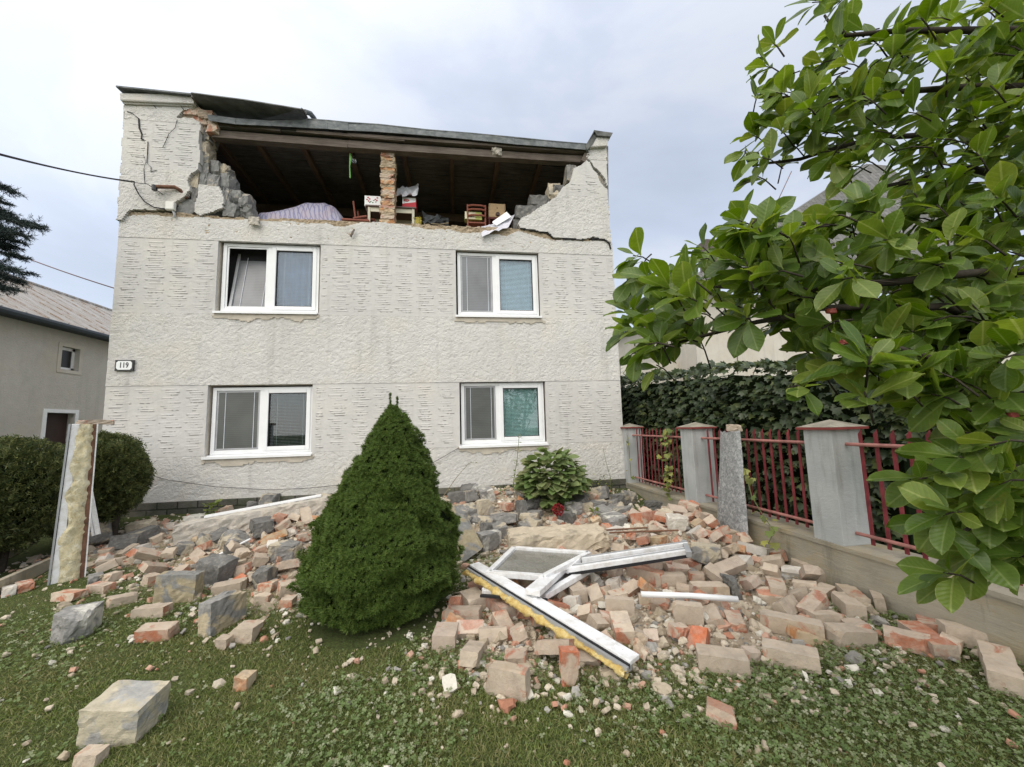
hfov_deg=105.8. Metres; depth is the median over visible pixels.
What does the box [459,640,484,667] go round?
brick
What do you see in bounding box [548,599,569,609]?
brick
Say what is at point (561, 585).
glazed window
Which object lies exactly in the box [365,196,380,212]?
flower print box
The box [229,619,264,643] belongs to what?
brick
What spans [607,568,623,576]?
brick
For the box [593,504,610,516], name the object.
stone
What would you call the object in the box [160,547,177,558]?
brick
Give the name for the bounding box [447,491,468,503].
stone
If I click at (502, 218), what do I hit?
white board
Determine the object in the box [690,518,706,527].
brick
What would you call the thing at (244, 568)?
brick
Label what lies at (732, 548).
brick
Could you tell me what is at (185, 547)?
stone
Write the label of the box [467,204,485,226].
wooden chair
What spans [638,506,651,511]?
brick
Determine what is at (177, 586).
stone
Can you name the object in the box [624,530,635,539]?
brick
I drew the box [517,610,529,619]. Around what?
brick
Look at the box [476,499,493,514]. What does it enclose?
stone
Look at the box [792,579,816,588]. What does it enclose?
brick
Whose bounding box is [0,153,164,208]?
service cable
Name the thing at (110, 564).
brick
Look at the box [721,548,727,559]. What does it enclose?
brick
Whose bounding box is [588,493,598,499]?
brick
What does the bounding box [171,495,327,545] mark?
concrete lintel
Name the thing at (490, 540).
stone
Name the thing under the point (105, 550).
brick
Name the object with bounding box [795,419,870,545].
fence pillar
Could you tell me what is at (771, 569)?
brick
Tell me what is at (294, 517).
brick
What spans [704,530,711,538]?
brick
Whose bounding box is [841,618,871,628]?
brick
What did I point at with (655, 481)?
fence panel
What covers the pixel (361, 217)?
loose plank
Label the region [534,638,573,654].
brick
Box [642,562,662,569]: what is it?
brick
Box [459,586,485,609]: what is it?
brick
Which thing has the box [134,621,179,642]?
brick
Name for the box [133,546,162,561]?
brick
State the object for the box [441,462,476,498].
weed
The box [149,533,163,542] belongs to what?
brick
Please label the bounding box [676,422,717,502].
fence pillar
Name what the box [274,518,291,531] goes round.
brick
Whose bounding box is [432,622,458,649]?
brick
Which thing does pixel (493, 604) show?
brick
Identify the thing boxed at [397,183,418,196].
plastic sheet
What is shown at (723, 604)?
brick
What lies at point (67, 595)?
brick
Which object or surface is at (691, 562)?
brick
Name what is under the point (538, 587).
glazing bar
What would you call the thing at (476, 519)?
stone
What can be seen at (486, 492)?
stone
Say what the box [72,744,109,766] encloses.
brick
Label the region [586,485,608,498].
stone
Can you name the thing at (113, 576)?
brick
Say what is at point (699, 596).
white pole
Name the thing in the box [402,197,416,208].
red carton
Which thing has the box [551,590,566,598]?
brick
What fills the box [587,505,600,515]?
weed
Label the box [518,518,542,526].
stone
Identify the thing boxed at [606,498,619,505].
stone
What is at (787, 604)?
brick
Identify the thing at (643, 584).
brick
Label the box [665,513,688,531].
stone
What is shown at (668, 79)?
sky
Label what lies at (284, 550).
stone
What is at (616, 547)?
brick
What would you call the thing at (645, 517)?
brick
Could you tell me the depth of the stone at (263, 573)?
4.12 m
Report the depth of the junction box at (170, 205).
7.24 m
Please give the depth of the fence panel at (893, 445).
3.53 m
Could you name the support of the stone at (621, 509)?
on the lawn at (336, 642)
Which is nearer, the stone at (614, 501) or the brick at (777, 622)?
the brick at (777, 622)
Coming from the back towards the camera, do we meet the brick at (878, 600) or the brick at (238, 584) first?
the brick at (238, 584)
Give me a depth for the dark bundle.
8.60 m
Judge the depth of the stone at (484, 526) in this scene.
5.78 m
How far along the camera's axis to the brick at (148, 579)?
4.30 m
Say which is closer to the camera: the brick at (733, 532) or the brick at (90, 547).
the brick at (733, 532)
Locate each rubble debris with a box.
[0,488,999,759]
[26,485,902,713]
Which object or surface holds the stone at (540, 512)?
on the lawn at (336, 642)
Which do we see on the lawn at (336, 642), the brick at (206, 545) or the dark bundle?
the brick at (206, 545)
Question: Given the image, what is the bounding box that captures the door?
[40,409,78,454]
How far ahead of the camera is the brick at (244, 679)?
2.56 m
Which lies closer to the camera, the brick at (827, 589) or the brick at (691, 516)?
the brick at (827, 589)
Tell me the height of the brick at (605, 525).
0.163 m
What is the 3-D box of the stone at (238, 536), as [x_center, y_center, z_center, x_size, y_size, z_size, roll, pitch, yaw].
[-3.393,2.032,4.864,0.345,0.335,0.329,1,-7,-23]
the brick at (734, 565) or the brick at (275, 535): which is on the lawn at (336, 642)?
the brick at (275, 535)
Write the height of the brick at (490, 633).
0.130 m
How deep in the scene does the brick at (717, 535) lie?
4.51 m
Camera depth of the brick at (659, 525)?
4.90 m
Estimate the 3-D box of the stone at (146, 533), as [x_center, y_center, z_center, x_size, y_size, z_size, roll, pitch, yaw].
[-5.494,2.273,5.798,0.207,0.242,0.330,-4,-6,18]
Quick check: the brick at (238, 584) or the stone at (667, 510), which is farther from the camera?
the stone at (667, 510)
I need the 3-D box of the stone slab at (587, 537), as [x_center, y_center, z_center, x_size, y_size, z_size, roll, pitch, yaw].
[0.548,1.926,4.762,1.237,0.269,0.522,-1,-6,-5]
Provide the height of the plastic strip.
0.197 m
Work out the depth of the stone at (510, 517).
6.02 m
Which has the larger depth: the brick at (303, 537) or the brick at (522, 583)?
the brick at (303, 537)
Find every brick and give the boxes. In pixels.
[1,584,16,597]
[14,579,34,593]
[50,589,87,601]
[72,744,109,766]
[86,545,95,551]
[86,581,116,593]
[94,552,114,563]
[94,558,118,572]
[95,556,126,566]
[97,547,113,555]
[102,571,122,581]
[105,592,138,608]
[116,543,139,556]
[120,555,134,565]
[125,548,137,557]
[130,602,173,618]
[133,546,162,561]
[134,543,151,549]
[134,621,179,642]
[138,561,169,572]
[140,572,159,586]
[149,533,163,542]
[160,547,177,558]
[163,522,178,529]
[173,564,190,570]
[189,547,207,562]
[194,540,212,549]
[211,577,247,596]
[214,634,234,649]
[215,505,233,512]
[226,539,245,551]
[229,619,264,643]
[231,573,248,582]
[233,547,250,559]
[233,562,252,576]
[233,670,256,691]
[248,571,254,582]
[252,552,268,566]
[253,591,272,605]
[254,543,267,553]
[257,579,279,592]
[260,528,287,544]
[266,539,277,548]
[271,512,287,522]
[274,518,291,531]
[276,558,298,571]
[276,579,299,598]
[278,595,296,608]
[286,526,296,537]
[288,513,300,521]
[295,532,308,541]
[299,506,312,524]
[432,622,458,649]
[441,605,481,619]
[445,612,463,621]
[449,595,462,604]
[457,619,482,639]
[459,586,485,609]
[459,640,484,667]
[467,581,482,590]
[479,626,506,641]
[485,658,530,703]
[486,598,516,620]
[491,609,513,640]
[497,501,514,510]
[504,648,526,663]
[509,622,527,641]
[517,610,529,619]
[519,579,534,587]
[529,616,543,626]
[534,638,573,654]
[545,607,573,631]
[548,516,556,520]
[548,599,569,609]
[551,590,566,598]
[558,645,578,686]
[563,595,581,608]
[564,576,587,603]
[573,518,584,524]
[576,603,594,620]
[577,648,600,666]
[586,583,604,604]
[586,613,608,630]
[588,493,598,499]
[589,548,598,554]
[590,515,601,523]
[599,610,610,627]
[600,585,610,593]
[601,523,612,528]
[601,629,613,639]
[605,576,621,588]
[605,595,634,615]
[607,525,623,535]
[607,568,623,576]
[607,587,627,596]
[609,610,634,644]
[611,543,629,550]
[620,578,640,596]
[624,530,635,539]
[626,565,663,586]
[627,508,638,518]
[630,511,655,524]
[633,627,647,644]
[633,638,650,660]
[634,529,643,536]
[636,533,650,544]
[637,577,656,591]
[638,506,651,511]
[638,593,652,606]
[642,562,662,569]
[643,628,658,642]
[646,524,660,534]
[649,535,668,544]
[650,598,670,612]
[654,511,673,522]
[654,521,672,534]
[655,571,686,587]
[662,560,671,569]
[665,561,690,573]
[666,503,687,514]
[667,622,689,639]
[669,535,682,542]
[672,558,701,570]
[672,600,703,626]
[676,582,697,592]
[677,499,699,511]
[683,512,694,520]
[685,525,701,538]
[686,625,709,650]
[688,570,704,580]
[689,581,729,595]
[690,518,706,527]
[692,527,707,539]
[692,589,708,605]
[693,509,706,519]
[695,643,750,678]
[697,537,709,542]
[703,514,718,528]
[703,562,728,581]
[703,603,724,628]
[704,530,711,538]
[705,696,736,730]
[710,529,724,542]
[711,594,729,607]
[712,525,730,533]
[714,555,746,574]
[721,534,739,543]
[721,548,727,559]
[722,543,739,554]
[723,610,746,632]
[729,529,739,534]
[736,532,753,543]
[736,543,745,554]
[736,554,753,566]
[737,541,769,555]
[738,574,761,589]
[741,645,761,663]
[754,586,787,602]
[758,553,784,567]
[760,610,824,638]
[762,562,781,576]
[762,637,821,674]
[765,575,786,596]
[769,550,788,560]
[771,593,798,614]
[781,564,800,579]
[786,624,829,645]
[787,586,809,601]
[790,558,825,582]
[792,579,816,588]
[796,590,829,614]
[799,565,820,580]
[806,610,842,624]
[809,582,835,599]
[824,622,877,648]
[831,590,867,620]
[835,583,870,603]
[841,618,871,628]
[869,590,887,613]
[883,624,930,656]
[896,620,960,661]
[915,614,937,632]
[935,618,988,648]
[940,632,963,654]
[976,639,1023,698]
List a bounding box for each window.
[56,342,83,374]
[201,387,312,459]
[212,243,320,313]
[456,253,541,317]
[459,382,548,448]
[480,560,590,600]
[486,546,590,579]
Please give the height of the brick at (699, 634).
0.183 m
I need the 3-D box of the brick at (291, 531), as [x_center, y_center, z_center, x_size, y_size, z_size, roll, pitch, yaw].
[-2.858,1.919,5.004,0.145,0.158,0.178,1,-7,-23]
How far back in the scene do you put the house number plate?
6.88 m
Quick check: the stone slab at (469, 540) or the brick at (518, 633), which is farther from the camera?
the stone slab at (469, 540)
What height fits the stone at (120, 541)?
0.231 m
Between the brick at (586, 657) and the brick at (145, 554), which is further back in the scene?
the brick at (145, 554)
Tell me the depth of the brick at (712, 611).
3.19 m
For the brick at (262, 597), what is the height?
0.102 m
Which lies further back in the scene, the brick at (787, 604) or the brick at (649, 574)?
the brick at (649, 574)
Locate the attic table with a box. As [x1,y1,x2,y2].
[365,204,417,223]
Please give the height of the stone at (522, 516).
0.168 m
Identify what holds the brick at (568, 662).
on the lawn at (336, 642)
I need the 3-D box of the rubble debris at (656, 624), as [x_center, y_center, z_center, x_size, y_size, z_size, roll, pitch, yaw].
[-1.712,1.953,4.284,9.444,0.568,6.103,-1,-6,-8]
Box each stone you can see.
[0,557,53,594]
[50,600,104,644]
[76,680,170,748]
[87,520,112,545]
[87,571,103,584]
[108,534,138,548]
[125,518,157,532]
[128,525,160,544]
[152,571,204,603]
[175,541,194,555]
[183,513,205,521]
[194,532,215,547]
[195,554,238,585]
[197,590,246,637]
[209,527,228,543]
[218,529,245,551]
[223,530,252,553]
[246,501,257,506]
[249,516,275,531]
[251,565,277,588]
[252,519,273,538]
[258,493,279,504]
[267,540,302,562]
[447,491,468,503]
[456,502,476,516]
[460,483,475,490]
[463,489,479,501]
[468,513,489,523]
[471,484,489,490]
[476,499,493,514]
[476,529,500,552]
[478,486,495,501]
[480,515,492,521]
[480,522,495,530]
[490,512,518,523]
[492,521,507,538]
[515,490,527,500]
[515,500,527,514]
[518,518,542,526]
[519,513,538,520]
[526,500,539,509]
[527,510,542,519]
[529,496,542,509]
[557,511,576,523]
[564,500,582,514]
[568,495,589,502]
[582,501,592,512]
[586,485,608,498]
[589,499,607,506]
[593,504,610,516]
[600,511,627,525]
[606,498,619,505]
[607,501,623,508]
[609,493,630,505]
[610,505,631,512]
[620,490,636,504]
[644,500,662,510]
[660,508,672,522]
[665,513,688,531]
[690,541,721,564]
[720,573,742,599]
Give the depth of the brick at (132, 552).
5.12 m
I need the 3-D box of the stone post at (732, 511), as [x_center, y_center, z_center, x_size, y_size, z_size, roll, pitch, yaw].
[2.797,1.310,4.985,0.161,1.410,0.560,-1,-6,-8]
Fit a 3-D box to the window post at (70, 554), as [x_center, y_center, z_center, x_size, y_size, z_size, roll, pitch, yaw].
[-5.246,1.417,4.635,0.172,1.859,0.302,-8,-9,44]
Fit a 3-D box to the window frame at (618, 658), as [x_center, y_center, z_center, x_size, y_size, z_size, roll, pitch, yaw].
[0.171,1.859,3.206,0.213,0.261,1.832,4,-8,-41]
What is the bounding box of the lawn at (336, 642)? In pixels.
[0,488,1023,766]
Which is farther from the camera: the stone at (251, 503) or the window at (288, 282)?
the window at (288, 282)
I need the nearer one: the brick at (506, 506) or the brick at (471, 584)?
the brick at (471, 584)
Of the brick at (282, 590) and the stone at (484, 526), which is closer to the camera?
the brick at (282, 590)
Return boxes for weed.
[202,499,221,514]
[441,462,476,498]
[510,434,521,490]
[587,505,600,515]
[600,449,610,489]
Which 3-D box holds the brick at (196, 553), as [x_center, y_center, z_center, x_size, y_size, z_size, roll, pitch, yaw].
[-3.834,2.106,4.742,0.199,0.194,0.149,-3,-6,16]
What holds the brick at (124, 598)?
on the lawn at (336, 642)
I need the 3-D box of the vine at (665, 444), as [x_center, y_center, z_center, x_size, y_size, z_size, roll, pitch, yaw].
[2.629,1.360,6.592,0.333,1.181,0.274,4,-8,-40]
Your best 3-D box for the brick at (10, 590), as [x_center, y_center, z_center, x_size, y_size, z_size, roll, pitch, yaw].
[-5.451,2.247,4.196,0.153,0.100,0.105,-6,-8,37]
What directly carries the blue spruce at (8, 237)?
on the lawn at (336, 642)
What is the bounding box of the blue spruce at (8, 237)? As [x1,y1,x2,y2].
[0,181,51,295]
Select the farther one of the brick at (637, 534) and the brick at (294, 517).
the brick at (294, 517)
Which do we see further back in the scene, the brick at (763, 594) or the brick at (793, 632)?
the brick at (763, 594)
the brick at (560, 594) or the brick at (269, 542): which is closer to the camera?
the brick at (560, 594)
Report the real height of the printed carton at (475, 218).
0.182 m
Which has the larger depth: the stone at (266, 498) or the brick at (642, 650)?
the stone at (266, 498)
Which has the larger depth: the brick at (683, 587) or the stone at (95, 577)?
the stone at (95, 577)
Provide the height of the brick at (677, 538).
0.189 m
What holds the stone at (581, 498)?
on the lawn at (336, 642)
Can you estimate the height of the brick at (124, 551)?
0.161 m
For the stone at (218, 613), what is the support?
on the lawn at (336, 642)
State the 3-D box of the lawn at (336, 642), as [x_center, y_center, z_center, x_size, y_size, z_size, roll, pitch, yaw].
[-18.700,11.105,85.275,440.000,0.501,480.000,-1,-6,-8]
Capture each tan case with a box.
[488,203,504,211]
[488,210,504,216]
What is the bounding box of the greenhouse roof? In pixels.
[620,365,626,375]
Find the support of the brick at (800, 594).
on the lawn at (336, 642)
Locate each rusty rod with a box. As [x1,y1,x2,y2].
[604,526,666,530]
[609,529,678,533]
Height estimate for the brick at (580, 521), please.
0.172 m
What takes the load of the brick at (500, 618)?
on the lawn at (336, 642)
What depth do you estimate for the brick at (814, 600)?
3.29 m
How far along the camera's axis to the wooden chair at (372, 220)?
8.65 m
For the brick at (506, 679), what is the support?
on the lawn at (336, 642)
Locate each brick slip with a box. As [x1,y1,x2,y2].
[76,419,114,423]
[726,424,742,431]
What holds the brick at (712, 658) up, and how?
on the lawn at (336, 642)
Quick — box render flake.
[248,216,259,225]
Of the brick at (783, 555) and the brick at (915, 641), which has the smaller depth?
the brick at (915, 641)
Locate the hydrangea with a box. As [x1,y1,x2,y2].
[513,447,592,516]
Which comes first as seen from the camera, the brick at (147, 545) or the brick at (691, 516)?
the brick at (691, 516)
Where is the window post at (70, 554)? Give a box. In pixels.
[47,424,97,585]
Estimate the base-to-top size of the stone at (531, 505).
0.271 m
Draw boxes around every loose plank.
[341,218,369,221]
[353,215,366,218]
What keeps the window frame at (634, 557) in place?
on the brick at (578, 588)
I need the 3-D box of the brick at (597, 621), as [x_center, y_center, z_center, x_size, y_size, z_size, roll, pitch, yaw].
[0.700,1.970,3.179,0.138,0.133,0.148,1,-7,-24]
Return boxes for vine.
[626,435,634,479]
[657,428,673,500]
[743,468,780,550]
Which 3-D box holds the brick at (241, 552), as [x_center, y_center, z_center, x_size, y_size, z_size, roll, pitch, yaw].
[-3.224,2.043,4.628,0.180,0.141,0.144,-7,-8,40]
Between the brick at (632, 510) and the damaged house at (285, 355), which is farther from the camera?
the damaged house at (285, 355)
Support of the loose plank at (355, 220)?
on the damaged house at (285, 355)
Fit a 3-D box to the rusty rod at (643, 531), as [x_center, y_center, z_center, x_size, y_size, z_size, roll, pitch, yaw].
[1.626,1.831,4.789,0.827,0.059,0.022,-3,-6,8]
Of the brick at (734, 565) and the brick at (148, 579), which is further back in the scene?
the brick at (148, 579)
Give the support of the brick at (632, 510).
on the lawn at (336, 642)
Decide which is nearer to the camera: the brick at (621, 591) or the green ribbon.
the brick at (621, 591)
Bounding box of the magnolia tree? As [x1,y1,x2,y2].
[603,0,1023,613]
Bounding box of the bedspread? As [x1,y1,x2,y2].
[258,203,342,220]
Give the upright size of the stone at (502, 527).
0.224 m
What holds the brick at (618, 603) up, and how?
on the lawn at (336, 642)
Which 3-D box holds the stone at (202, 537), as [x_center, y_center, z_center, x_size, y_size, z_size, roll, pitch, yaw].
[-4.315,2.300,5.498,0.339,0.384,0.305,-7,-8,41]
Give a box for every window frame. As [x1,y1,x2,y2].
[88,486,100,535]
[461,562,638,678]
[565,540,691,575]
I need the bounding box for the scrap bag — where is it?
[414,217,421,224]
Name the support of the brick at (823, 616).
on the lawn at (336, 642)
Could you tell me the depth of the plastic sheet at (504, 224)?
8.31 m
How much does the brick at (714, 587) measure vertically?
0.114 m
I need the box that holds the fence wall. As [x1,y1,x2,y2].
[626,482,1023,664]
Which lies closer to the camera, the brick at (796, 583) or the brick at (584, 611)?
the brick at (584, 611)
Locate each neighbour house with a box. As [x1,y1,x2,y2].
[0,274,111,454]
[618,164,1014,387]
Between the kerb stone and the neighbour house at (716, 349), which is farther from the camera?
the neighbour house at (716, 349)
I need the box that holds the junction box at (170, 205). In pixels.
[165,201,175,216]
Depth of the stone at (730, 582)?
3.62 m
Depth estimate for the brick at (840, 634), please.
2.82 m
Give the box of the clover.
[0,503,1023,766]
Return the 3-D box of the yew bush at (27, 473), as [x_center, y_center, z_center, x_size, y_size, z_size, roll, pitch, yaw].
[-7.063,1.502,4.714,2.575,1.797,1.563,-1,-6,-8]
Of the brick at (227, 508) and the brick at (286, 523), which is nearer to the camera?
the brick at (286, 523)
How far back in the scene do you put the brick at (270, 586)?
4.05 m
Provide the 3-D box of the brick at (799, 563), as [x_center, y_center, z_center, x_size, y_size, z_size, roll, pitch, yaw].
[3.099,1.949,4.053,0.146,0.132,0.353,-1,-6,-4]
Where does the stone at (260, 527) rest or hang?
on the lawn at (336, 642)
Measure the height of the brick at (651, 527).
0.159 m
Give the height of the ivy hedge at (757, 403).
3.011 m
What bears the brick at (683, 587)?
on the lawn at (336, 642)
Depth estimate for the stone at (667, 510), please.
5.22 m
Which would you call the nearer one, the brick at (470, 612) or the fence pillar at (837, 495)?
the brick at (470, 612)
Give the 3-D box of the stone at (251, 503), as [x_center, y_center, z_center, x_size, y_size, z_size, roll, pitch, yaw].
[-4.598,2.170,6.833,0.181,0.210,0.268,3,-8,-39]
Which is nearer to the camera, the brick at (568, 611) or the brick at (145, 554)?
the brick at (568, 611)
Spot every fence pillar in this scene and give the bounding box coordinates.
[620,423,643,482]
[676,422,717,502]
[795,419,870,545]
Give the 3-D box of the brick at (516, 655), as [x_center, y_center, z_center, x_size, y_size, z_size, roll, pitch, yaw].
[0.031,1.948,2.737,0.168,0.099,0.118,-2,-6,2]
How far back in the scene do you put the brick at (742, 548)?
4.36 m
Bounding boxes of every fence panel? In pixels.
[632,428,684,492]
[701,429,812,527]
[845,429,1022,585]
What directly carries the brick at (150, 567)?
on the lawn at (336, 642)
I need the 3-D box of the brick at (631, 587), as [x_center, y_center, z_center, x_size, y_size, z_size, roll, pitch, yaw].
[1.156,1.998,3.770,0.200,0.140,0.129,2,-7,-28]
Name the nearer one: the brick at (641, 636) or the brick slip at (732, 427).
the brick at (641, 636)
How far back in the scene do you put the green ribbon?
8.12 m
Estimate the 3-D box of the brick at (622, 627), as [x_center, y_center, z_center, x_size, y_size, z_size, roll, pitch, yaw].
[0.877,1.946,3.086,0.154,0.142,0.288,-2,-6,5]
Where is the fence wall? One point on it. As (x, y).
(995, 613)
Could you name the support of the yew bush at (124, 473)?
on the lawn at (336, 642)
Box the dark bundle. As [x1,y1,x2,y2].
[422,211,448,225]
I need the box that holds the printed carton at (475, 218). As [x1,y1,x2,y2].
[465,211,481,222]
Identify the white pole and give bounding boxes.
[641,591,738,601]
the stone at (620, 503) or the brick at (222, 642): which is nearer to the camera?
the brick at (222, 642)
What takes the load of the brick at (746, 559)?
on the lawn at (336, 642)
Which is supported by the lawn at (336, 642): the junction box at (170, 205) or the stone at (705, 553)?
the stone at (705, 553)
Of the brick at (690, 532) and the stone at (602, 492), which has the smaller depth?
the brick at (690, 532)
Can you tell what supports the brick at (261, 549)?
on the lawn at (336, 642)
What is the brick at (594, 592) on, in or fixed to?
on the lawn at (336, 642)
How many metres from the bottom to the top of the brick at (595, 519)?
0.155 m
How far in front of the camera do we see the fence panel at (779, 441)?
4.67 m
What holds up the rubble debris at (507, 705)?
on the lawn at (336, 642)
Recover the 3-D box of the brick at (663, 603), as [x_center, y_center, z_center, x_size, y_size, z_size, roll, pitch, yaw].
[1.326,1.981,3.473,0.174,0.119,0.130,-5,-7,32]
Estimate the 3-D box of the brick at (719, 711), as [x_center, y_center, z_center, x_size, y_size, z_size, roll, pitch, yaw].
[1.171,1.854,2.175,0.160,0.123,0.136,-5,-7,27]
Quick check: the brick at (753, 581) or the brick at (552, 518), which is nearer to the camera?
the brick at (753, 581)
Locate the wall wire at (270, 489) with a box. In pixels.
[154,448,457,489]
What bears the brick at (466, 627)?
on the lawn at (336, 642)
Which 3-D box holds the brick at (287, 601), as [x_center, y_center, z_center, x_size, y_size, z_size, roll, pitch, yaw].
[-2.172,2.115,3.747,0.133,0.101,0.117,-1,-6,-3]
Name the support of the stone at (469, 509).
on the stone
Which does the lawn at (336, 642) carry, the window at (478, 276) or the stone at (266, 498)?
the stone at (266, 498)
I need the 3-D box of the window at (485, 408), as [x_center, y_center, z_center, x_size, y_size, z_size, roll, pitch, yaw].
[-0.181,0.625,7.868,1.788,1.298,0.227,-1,-6,-8]
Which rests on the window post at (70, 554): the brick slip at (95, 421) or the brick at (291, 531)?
the brick slip at (95, 421)
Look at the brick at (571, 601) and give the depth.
3.52 m
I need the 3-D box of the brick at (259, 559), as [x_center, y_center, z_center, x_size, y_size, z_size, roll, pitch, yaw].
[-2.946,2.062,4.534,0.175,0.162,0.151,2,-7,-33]
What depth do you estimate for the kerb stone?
4.53 m
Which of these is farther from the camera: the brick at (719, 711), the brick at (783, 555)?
the brick at (783, 555)
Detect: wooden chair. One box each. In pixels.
[352,201,375,221]
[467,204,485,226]
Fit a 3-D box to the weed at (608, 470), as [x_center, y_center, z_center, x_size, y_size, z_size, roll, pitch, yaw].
[1.906,1.723,7.705,0.284,0.865,0.159,-1,-6,-8]
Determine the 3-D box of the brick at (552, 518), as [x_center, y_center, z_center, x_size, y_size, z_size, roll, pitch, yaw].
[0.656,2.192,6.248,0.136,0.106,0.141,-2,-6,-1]
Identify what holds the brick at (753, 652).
on the lawn at (336, 642)
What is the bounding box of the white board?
[492,212,510,224]
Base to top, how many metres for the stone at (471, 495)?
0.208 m
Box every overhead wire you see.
[0,155,161,193]
[20,255,113,288]
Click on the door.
(54, 423)
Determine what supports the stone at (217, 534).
on the lawn at (336, 642)
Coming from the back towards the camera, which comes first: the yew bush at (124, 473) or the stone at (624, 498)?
the stone at (624, 498)
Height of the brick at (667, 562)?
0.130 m
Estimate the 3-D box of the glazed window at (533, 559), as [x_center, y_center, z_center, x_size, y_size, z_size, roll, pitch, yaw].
[0.305,1.841,3.974,0.923,0.050,0.819,-3,-6,17]
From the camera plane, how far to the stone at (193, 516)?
6.15 m
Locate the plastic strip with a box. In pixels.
[204,494,321,517]
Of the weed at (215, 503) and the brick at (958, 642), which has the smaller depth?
the brick at (958, 642)
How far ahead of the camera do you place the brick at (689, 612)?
3.18 m
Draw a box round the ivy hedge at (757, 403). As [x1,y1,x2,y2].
[619,358,955,556]
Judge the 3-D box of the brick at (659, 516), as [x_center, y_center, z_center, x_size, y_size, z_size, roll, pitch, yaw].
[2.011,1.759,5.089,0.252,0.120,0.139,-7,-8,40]
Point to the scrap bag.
(418, 220)
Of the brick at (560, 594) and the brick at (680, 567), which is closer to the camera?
the brick at (560, 594)
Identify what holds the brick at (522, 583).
on the lawn at (336, 642)
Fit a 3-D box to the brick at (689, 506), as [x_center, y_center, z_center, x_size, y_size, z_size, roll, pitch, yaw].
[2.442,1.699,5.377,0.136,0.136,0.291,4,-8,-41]
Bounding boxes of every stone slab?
[450,505,482,563]
[506,522,609,557]
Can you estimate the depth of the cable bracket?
7.22 m
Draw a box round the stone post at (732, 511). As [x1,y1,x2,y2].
[717,430,747,534]
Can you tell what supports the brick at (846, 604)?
on the lawn at (336, 642)
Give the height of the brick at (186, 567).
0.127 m
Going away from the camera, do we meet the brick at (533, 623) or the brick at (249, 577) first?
the brick at (533, 623)
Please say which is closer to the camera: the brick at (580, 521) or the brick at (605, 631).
the brick at (605, 631)
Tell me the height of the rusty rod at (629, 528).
0.059 m
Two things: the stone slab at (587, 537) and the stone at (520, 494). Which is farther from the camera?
the stone at (520, 494)
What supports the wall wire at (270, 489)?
attached to the damaged house at (285, 355)
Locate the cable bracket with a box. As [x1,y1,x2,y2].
[152,184,188,198]
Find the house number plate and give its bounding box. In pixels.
[114,360,134,370]
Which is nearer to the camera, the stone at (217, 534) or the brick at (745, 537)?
the brick at (745, 537)
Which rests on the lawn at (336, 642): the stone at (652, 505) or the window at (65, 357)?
the stone at (652, 505)
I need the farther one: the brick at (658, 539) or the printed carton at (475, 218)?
the printed carton at (475, 218)
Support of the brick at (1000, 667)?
on the lawn at (336, 642)
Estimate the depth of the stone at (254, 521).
5.22 m
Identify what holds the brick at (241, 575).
on the lawn at (336, 642)
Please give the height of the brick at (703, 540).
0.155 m
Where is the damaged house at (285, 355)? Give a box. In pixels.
[102,85,625,517]
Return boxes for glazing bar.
[525,571,568,598]
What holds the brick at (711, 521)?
on the rubble debris at (507, 705)
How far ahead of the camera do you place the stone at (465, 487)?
7.23 m
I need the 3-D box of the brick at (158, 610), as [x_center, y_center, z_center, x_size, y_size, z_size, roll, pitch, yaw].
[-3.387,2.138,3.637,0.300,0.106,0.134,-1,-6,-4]
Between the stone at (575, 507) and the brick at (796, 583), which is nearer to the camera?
the brick at (796, 583)
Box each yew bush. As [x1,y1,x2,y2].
[0,433,67,572]
[32,429,157,543]
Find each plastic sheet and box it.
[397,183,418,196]
[481,215,513,236]
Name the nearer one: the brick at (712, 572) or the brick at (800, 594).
the brick at (800, 594)
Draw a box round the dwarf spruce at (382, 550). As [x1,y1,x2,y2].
[285,393,465,634]
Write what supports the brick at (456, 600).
on the lawn at (336, 642)
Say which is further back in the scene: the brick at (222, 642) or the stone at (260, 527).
the stone at (260, 527)
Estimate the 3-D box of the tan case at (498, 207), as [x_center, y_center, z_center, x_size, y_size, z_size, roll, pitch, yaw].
[-0.364,-4.142,9.220,0.392,0.174,0.226,-1,-6,-8]
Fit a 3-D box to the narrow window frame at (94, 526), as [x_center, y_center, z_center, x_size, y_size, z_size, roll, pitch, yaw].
[-5.805,1.669,5.367,0.263,0.855,0.070,-1,-6,-8]
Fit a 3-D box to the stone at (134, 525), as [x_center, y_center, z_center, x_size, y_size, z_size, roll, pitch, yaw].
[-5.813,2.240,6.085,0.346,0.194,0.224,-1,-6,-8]
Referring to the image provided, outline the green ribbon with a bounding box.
[349,153,351,177]
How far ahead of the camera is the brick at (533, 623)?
3.17 m
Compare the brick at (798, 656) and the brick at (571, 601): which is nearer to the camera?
the brick at (798, 656)
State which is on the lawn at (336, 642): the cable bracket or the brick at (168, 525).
the brick at (168, 525)
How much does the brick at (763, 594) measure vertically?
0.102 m
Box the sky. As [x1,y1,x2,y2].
[0,0,1023,327]
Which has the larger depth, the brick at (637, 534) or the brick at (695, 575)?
the brick at (637, 534)
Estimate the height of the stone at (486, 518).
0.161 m
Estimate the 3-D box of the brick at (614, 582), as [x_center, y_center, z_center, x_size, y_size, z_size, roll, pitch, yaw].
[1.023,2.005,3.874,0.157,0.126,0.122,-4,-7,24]
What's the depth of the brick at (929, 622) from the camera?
2.99 m
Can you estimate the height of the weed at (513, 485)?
1.278 m

